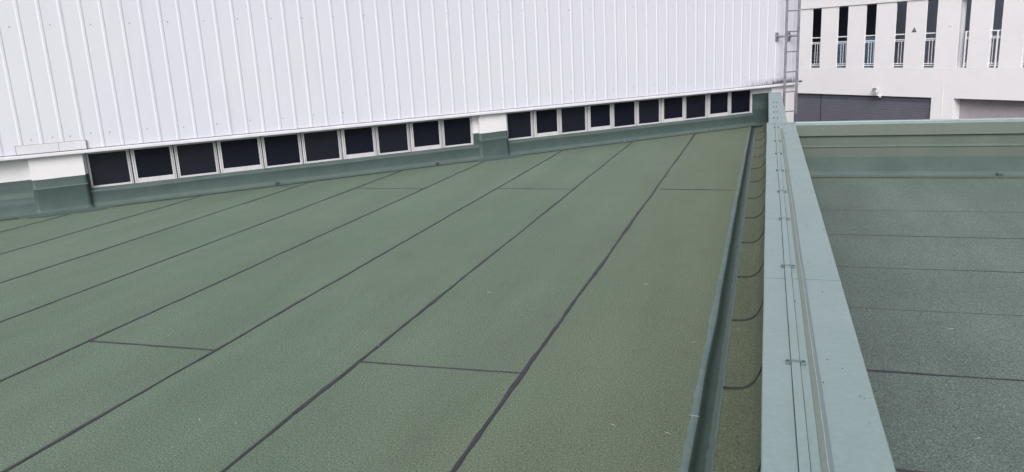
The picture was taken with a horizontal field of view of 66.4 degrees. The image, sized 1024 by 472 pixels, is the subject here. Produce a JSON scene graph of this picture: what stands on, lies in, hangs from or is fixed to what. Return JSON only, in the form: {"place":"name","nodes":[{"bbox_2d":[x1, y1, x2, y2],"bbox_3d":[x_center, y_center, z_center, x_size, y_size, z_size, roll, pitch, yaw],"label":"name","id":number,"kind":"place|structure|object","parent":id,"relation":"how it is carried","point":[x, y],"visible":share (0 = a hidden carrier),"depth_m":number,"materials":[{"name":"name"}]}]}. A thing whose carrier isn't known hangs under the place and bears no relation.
{"place":"outdoors","nodes":[
{"label":"outdoors","id":0,"kind":"place"},
{"bbox_2d":[815,0,938,8],"label":"sky","id":1,"kind":"structure","parent":0,"point":[903,2],"materials":[{"name":"white"}]},
{"bbox_2d":[780,0,1023,121],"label":"white building","id":2,"kind":"structure","parent":0,"point":[955,59],"depth_m":25.47,"materials":[{"name":"paint"}]},
{"bbox_2d":[811,52,819,67],"bbox_3d":[11.327,-6.601,29.433,0.496,0.571,0.810,-10,15,-27],"label":"metal railing","id":3,"kind":"object","parent":2,"relation":"on","point":[815,56],"visible":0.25,"depth_m":29.11,"materials":[{"name":"metal"}]},
{"bbox_2d":[837,43,846,67],"bbox_3d":[11.858,-6.542,28.437,0.507,0.872,0.710,-10,15,-27],"label":"metal railing","id":4,"kind":"object","parent":2,"relation":"on","point":[840,50],"visible":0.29,"depth_m":28.12,"materials":[{"name":"metal"}]},
{"bbox_2d":[864,37,874,67],"bbox_3d":[12.348,-6.436,27.505,0.490,1.058,0.721,-10,15,-27],"label":"metal railing","id":5,"kind":"object","parent":2,"relation":"on","point":[867,57],"visible":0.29,"depth_m":27.19,"materials":[{"name":"metal"}]},
{"bbox_2d":[871,87,880,96],"bbox_3d":[12.241,-4.829,26.345,0.257,0.339,0.236,-10,15,-27],"label":"flood light","id":6,"kind":"object","parent":2,"relation":"attached to","point":[874,90],"visible":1,"depth_m":26.29,"materials":[{"name":"metal"}]},
{"label":"ground","id":7,"kind":"structure","parent":0,"visible":0},
{"bbox_2d":[0,0,801,219],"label":"clad building","id":8,"kind":"structure","parent":7,"relation":"on","point":[104,104],"depth_m":10.44,"materials":[{"name":"white metal"}]},
{"bbox_2d":[86,149,133,187],"bbox_3d":[-4.834,-0.815,9.425,0.472,0.447,0.038,-10,15,-27],"label":"window","id":9,"kind":"structure","parent":8,"relation":"in","point":[106,168],"depth_m":9.42,"materials":[{"name":"glass"}]},
{"bbox_2d":[130,145,176,182],"bbox_3d":[-4.408,-0.888,9.636,0.490,0.447,0.053,-10,15,-27],"label":"window","id":10,"kind":"structure","parent":8,"relation":"in","point":[156,163],"depth_m":9.62,"materials":[{"name":"glass"}]},
{"bbox_2d":[173,141,219,177],"bbox_3d":[-3.973,-0.968,9.869,0.510,0.447,0.038,-10,15,-27],"label":"window","id":11,"kind":"structure","parent":8,"relation":"in","point":[198,158],"depth_m":9.87,"materials":[{"name":"glass"}]},
{"bbox_2d":[216,136,263,172],"bbox_3d":[-3.504,-1.049,10.103,0.550,0.447,0.053,-10,15,-27],"label":"window","id":12,"kind":"structure","parent":8,"relation":"in","point":[239,154],"depth_m":10.09,"materials":[{"name":"glass"}]},
{"bbox_2d":[260,133,302,167],"bbox_3d":[-3.038,-1.134,10.352,0.520,0.447,0.038,-10,15,-27],"label":"window","id":13,"kind":"structure","parent":8,"relation":"in","point":[279,150],"depth_m":10.35,"materials":[{"name":"glass"}]},
{"bbox_2d":[300,129,342,163],"bbox_3d":[-2.573,-1.217,10.592,0.540,0.447,0.038,-10,15,-27],"label":"window","id":14,"kind":"structure","parent":8,"relation":"in","point":[323,145],"depth_m":10.59,"materials":[{"name":"glass"}]},
{"bbox_2d":[340,125,376,158],"bbox_3d":[-2.117,-1.296,10.819,0.490,0.447,0.053,-10,15,-27],"label":"window","id":15,"kind":"structure","parent":8,"relation":"in","point":[357,142],"depth_m":10.81,"materials":[{"name":"glass"}]},
{"bbox_2d":[374,122,410,154],"bbox_3d":[-1.682,-1.375,11.052,0.510,0.447,0.038,-10,15,-27],"label":"window","id":16,"kind":"structure","parent":8,"relation":"in","point":[390,138],"depth_m":11.05,"materials":[{"name":"glass"}]},
{"bbox_2d":[409,119,442,151],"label":"window","id":17,"kind":"structure","parent":8,"relation":"in","point":[427,134],"depth_m":11.26,"materials":[{"name":"glass"}]},
{"bbox_2d":[441,116,472,147],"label":"window","id":18,"kind":"structure","parent":8,"relation":"in","point":[457,131],"depth_m":11.50,"materials":[{"name":"glass"}]},
{"bbox_2d":[506,110,533,139],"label":"window","id":19,"kind":"structure","parent":8,"relation":"in","point":[519,124],"depth_m":11.98,"materials":[{"name":"glass"}]},
{"bbox_2d":[533,108,559,136],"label":"window","id":20,"kind":"structure","parent":8,"relation":"in","point":[546,122],"depth_m":12.18,"materials":[{"name":"glass"}]},
{"bbox_2d":[559,105,587,133],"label":"window","id":21,"kind":"structure","parent":8,"relation":"in","point":[573,119],"depth_m":12.42,"materials":[{"name":"glass"}]},
{"bbox_2d":[587,103,612,130],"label":"window","id":22,"kind":"structure","parent":8,"relation":"in","point":[599,116],"depth_m":12.63,"materials":[{"name":"glass"}]},
{"bbox_2d":[612,100,636,127],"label":"window","id":23,"kind":"structure","parent":8,"relation":"in","point":[624,114],"depth_m":12.87,"materials":[{"name":"glass"}]},
{"bbox_2d":[636,98,660,125],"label":"window","id":24,"kind":"structure","parent":8,"relation":"in","point":[648,110],"depth_m":13.10,"materials":[{"name":"glass"}]},
{"bbox_2d":[661,96,684,122],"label":"window","id":25,"kind":"structure","parent":8,"relation":"in","point":[672,108],"depth_m":13.31,"materials":[{"name":"glass"}]},
{"bbox_2d":[685,93,706,119],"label":"window","id":26,"kind":"structure","parent":8,"relation":"in","point":[695,105],"depth_m":13.56,"materials":[{"name":"glass"}]},
{"bbox_2d":[707,91,729,117],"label":"window","id":27,"kind":"structure","parent":8,"relation":"in","point":[718,103],"depth_m":13.77,"materials":[{"name":"glass"}]},
{"bbox_2d":[730,89,751,114],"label":"window","id":28,"kind":"structure","parent":8,"relation":"in","point":[740,100],"depth_m":14.03,"materials":[{"name":"glass"}]},
{"bbox_2d":[775,0,800,113],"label":"ladder","id":29,"kind":"object","parent":8,"relation":"attached to","point":[787,35],"depth_m":13.92,"materials":[{"name":"metal"}]},
{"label":"roof slab","id":30,"kind":"structure","parent":7,"relation":"on","visible":0},
{"bbox_2d":[0,126,752,471],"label":"roof deck","id":31,"kind":"structure","parent":30,"relation":"on","point":[542,312],"depth_m":4.91,"materials":[{"name":"green fabric"}]},
{"bbox_2d":[679,126,755,471],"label":"gutter lining","id":32,"kind":"object","parent":31,"relation":"in","point":[700,445],"visible":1,"depth_m":4.19,"materials":[{"name":"green metal"}]},
{"bbox_2d":[713,92,895,471],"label":"parapet wall","id":33,"kind":"structure","parent":30,"relation":"on","point":[845,431],"depth_m":3.15,"materials":[{"name":"green metal"}]},
{"bbox_2d":[773,92,811,471],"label":"conductor tape","id":34,"kind":"object","parent":33,"relation":"on","point":[803,453],"visible":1,"depth_m":2.66,"materials":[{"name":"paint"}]},
{"bbox_2d":[795,118,1023,177],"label":"parapet wall","id":35,"kind":"structure","parent":30,"relation":"on","point":[986,147],"depth_m":8.67,"materials":[{"name":"metal"}]},
{"bbox_2d":[811,177,1023,471],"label":"roof deck","id":36,"kind":"structure","parent":30,"relation":"on","point":[924,264],"depth_m":4.68,"materials":[{"name":"fabric"}]}
]}

